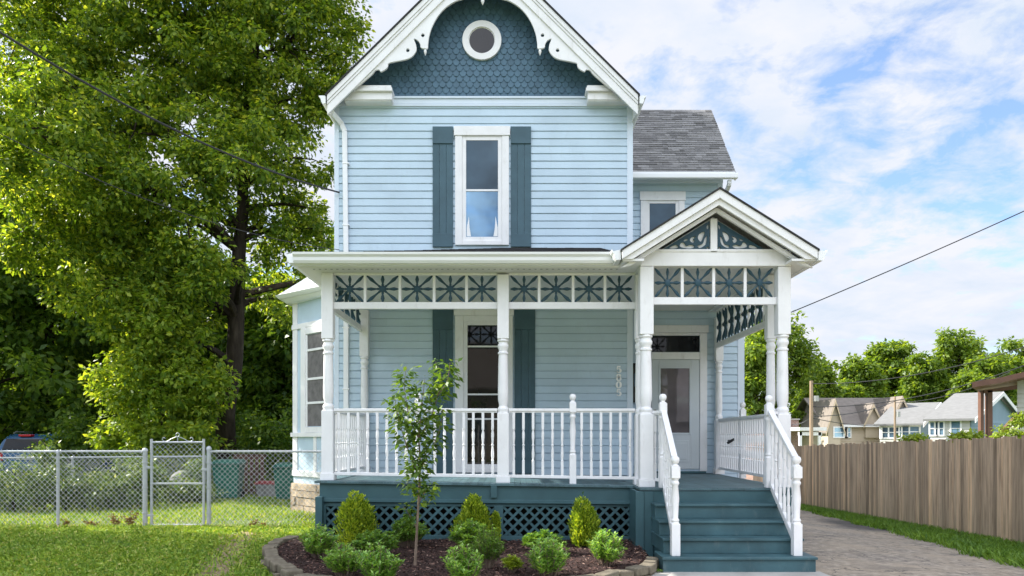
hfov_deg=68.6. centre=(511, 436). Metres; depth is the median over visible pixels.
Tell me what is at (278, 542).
edging block
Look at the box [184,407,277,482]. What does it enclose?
bush
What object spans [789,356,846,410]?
green tree
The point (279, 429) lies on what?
bush
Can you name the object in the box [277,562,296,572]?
edging block
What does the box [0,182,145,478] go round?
shade tree
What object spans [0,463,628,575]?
ground
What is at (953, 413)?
distant house
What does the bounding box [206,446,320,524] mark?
chain link fence
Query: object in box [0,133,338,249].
overhead wire
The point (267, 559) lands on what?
edging block
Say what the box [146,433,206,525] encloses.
chain link gate
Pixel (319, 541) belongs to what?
stonecrop
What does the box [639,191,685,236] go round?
window
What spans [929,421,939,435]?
window
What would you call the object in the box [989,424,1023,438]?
climbing vine
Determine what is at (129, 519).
weed
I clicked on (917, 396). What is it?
overhead wire
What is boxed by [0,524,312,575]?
clover
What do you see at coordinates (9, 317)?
shade tree
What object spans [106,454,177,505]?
bush
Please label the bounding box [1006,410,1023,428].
climbing vine
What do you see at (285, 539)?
edging block
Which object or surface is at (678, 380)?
front door
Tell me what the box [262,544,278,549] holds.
edging block
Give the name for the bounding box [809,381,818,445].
utility pole
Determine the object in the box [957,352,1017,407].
green tree
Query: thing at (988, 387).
neighbour house
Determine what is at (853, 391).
green tree
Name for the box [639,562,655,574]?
edging block
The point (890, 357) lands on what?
green tree
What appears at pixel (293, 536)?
edging block
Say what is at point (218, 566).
worn path
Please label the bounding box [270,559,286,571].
edging block
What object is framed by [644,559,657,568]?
edging block
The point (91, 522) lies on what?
weed
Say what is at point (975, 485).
wooden fence
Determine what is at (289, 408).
bush
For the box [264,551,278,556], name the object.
edging block
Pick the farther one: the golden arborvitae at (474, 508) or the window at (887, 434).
the window at (887, 434)
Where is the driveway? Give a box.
[800,510,1023,575]
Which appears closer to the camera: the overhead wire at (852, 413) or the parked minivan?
the parked minivan
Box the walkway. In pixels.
[652,571,828,575]
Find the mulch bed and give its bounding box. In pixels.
[278,537,648,575]
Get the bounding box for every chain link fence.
[0,448,147,525]
[0,455,206,503]
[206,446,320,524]
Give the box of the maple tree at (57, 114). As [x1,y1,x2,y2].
[0,0,375,458]
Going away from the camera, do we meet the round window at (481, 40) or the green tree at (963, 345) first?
the round window at (481, 40)
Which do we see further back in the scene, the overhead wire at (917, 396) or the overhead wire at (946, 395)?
the overhead wire at (946, 395)
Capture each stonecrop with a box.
[298,522,341,557]
[319,542,364,575]
[356,539,404,575]
[439,540,484,575]
[524,534,569,575]
[585,528,627,565]
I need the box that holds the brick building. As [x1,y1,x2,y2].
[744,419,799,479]
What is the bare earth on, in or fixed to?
on the ground at (239, 519)
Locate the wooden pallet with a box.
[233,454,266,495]
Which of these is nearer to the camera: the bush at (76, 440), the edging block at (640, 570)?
the edging block at (640, 570)
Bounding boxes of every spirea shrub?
[349,529,399,554]
[387,516,429,547]
[448,518,488,550]
[467,523,506,568]
[522,528,567,550]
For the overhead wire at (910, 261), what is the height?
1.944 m
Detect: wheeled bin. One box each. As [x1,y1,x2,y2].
[211,459,245,497]
[272,462,293,498]
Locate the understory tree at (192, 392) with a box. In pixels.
[77,273,241,492]
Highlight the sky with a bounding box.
[0,0,1023,413]
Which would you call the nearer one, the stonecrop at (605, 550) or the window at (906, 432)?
the stonecrop at (605, 550)
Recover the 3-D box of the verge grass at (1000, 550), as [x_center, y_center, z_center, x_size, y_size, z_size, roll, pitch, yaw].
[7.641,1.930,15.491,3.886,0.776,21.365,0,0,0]
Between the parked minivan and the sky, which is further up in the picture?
the sky
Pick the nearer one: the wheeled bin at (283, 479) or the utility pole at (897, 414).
the wheeled bin at (283, 479)
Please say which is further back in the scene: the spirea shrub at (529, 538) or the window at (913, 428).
the window at (913, 428)
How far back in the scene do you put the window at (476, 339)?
13.27 m
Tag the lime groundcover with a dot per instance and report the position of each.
(512, 563)
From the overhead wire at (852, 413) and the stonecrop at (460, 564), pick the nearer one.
the stonecrop at (460, 564)
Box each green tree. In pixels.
[744,309,830,431]
[744,336,799,415]
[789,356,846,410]
[833,352,894,397]
[836,379,869,397]
[862,338,917,396]
[894,350,953,402]
[927,327,987,399]
[946,367,992,397]
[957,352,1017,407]
[971,335,1023,389]
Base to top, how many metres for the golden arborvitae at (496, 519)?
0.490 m
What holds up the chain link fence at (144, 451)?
on the ground at (239, 519)
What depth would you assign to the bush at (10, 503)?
14.45 m
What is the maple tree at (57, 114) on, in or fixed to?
on the ground at (239, 519)
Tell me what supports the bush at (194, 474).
on the ground at (239, 519)
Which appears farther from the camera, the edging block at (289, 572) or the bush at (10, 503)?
the bush at (10, 503)
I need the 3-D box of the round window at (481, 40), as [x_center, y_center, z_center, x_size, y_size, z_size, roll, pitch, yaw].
[-0.532,-7.001,13.280,0.690,0.690,0.080,0,0,0]
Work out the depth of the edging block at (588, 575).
8.14 m
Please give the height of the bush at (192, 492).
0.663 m
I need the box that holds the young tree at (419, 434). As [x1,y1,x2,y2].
[381,357,462,564]
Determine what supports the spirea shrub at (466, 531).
on the mulch bed
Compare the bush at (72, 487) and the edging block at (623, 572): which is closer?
the edging block at (623, 572)
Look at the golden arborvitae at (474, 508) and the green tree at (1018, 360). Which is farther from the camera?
the green tree at (1018, 360)
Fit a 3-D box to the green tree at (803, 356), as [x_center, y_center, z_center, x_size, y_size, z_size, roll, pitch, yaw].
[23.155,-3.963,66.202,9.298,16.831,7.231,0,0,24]
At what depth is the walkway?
8.85 m
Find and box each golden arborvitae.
[333,489,379,544]
[448,493,491,533]
[489,510,501,540]
[567,491,600,547]
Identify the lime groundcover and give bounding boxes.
[501,554,524,573]
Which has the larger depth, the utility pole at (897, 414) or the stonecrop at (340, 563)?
the utility pole at (897, 414)
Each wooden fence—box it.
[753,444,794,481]
[796,435,1023,543]
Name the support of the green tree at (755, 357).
on the ground at (239, 519)
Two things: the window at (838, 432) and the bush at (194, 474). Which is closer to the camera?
the bush at (194, 474)
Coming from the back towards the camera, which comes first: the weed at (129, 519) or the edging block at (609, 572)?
the weed at (129, 519)
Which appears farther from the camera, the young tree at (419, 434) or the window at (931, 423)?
the window at (931, 423)
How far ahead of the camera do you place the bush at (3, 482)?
15.15 m
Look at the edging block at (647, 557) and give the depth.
9.24 m
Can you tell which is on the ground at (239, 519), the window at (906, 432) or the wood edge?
the wood edge
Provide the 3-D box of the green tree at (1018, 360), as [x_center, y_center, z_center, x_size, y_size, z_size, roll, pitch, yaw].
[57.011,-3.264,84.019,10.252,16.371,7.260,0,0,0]
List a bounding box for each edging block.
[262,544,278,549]
[262,546,274,555]
[264,548,277,552]
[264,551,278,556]
[264,556,282,567]
[268,540,283,545]
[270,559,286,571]
[274,538,290,542]
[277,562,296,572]
[280,568,302,575]
[282,535,298,540]
[294,573,315,575]
[577,574,598,575]
[595,569,618,575]
[612,569,633,575]
[625,565,647,575]
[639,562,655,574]
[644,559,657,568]
[646,556,658,565]
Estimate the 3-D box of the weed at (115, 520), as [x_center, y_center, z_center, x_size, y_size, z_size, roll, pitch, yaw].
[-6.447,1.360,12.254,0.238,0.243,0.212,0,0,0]
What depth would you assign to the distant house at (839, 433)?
60.02 m
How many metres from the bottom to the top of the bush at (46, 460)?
1.440 m
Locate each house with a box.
[275,0,827,571]
[792,396,907,446]
[874,402,941,442]
[923,392,1016,440]
[972,372,1023,437]
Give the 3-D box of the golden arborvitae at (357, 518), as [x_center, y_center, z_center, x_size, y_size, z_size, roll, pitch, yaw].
[-2.157,1.105,10.267,0.510,0.788,0.648,0,0,35]
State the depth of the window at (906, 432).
55.56 m
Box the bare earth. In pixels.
[24,525,297,527]
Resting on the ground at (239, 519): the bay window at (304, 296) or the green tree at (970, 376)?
the green tree at (970, 376)
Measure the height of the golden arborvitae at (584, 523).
0.753 m
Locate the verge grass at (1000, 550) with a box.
[800,503,1023,568]
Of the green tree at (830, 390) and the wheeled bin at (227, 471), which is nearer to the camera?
the wheeled bin at (227, 471)
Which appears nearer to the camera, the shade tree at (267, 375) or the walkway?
the walkway
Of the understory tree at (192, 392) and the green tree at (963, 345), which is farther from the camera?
the green tree at (963, 345)
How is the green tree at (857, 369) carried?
on the ground at (239, 519)
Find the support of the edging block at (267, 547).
on the edging block
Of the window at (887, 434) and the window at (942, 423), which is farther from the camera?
the window at (887, 434)
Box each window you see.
[275,277,333,513]
[454,126,509,244]
[454,309,513,471]
[462,20,500,60]
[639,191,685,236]
[833,426,844,437]
[845,427,851,437]
[879,426,888,438]
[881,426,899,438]
[896,425,909,436]
[901,425,920,436]
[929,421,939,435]
[934,421,944,435]
[950,421,961,434]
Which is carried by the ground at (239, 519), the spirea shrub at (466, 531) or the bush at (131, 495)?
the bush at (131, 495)
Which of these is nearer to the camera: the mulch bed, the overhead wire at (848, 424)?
the mulch bed
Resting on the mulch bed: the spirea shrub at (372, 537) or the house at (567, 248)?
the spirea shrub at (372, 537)
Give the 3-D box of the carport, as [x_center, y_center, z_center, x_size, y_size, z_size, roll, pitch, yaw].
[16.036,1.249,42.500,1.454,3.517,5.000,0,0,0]
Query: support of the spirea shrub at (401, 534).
on the mulch bed
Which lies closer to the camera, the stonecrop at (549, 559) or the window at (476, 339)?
the stonecrop at (549, 559)
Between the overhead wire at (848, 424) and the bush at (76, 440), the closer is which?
the bush at (76, 440)
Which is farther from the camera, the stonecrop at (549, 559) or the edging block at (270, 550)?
the edging block at (270, 550)
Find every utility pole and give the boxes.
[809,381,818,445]
[894,396,900,440]
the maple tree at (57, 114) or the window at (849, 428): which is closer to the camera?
the maple tree at (57, 114)
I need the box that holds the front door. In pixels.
[652,360,698,468]
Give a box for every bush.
[0,458,55,511]
[0,462,9,502]
[16,463,107,510]
[20,440,69,509]
[28,410,111,482]
[61,468,149,510]
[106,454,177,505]
[158,476,228,502]
[175,453,218,496]
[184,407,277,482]
[224,404,292,486]
[276,396,292,458]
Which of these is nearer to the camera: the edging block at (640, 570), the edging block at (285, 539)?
the edging block at (640, 570)
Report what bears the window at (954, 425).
in the distant house at (953, 413)
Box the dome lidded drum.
[170,470,191,500]
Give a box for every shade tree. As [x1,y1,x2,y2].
[0,126,152,444]
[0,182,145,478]
[43,209,227,459]
[140,240,291,452]
[202,265,298,458]
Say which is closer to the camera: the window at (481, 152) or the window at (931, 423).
the window at (481, 152)
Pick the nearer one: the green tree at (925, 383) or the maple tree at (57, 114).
the maple tree at (57, 114)
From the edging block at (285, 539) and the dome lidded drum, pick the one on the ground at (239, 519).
the dome lidded drum
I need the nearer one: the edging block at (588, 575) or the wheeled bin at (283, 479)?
the edging block at (588, 575)
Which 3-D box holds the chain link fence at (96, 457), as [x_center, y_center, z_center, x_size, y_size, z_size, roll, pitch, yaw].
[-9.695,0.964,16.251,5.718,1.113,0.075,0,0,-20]
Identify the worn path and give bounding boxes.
[192,531,268,575]
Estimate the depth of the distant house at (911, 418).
56.50 m
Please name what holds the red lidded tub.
on the ground at (239, 519)
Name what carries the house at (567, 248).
on the ground at (239, 519)
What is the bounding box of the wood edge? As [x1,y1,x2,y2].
[1,358,279,466]
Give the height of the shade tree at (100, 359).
11.290 m
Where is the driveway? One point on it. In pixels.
(837, 547)
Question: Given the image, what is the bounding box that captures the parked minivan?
[0,431,124,480]
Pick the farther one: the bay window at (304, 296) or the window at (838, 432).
the window at (838, 432)
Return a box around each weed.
[83,520,100,525]
[108,513,123,524]
[124,511,138,524]
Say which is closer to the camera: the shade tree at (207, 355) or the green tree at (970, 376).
the shade tree at (207, 355)
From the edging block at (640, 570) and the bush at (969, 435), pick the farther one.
the bush at (969, 435)
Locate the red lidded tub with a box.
[254,481,275,497]
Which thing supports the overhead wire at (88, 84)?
attached to the house at (567, 248)
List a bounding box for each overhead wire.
[0,31,339,192]
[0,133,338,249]
[791,211,1023,312]
[812,347,1023,383]
[813,365,1023,406]
[813,401,894,416]
[813,418,878,425]
[895,372,1009,402]
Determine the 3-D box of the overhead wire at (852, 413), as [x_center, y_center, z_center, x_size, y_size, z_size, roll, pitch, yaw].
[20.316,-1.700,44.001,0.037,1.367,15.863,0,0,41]
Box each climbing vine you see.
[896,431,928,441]
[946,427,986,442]
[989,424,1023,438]
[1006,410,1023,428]
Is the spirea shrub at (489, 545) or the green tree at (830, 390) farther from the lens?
the green tree at (830, 390)
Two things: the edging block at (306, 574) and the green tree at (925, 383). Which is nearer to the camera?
the edging block at (306, 574)
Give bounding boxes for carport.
[791,427,826,445]
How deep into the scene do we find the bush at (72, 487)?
14.64 m
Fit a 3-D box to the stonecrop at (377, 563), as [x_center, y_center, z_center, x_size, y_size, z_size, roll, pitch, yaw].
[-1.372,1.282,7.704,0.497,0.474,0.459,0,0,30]

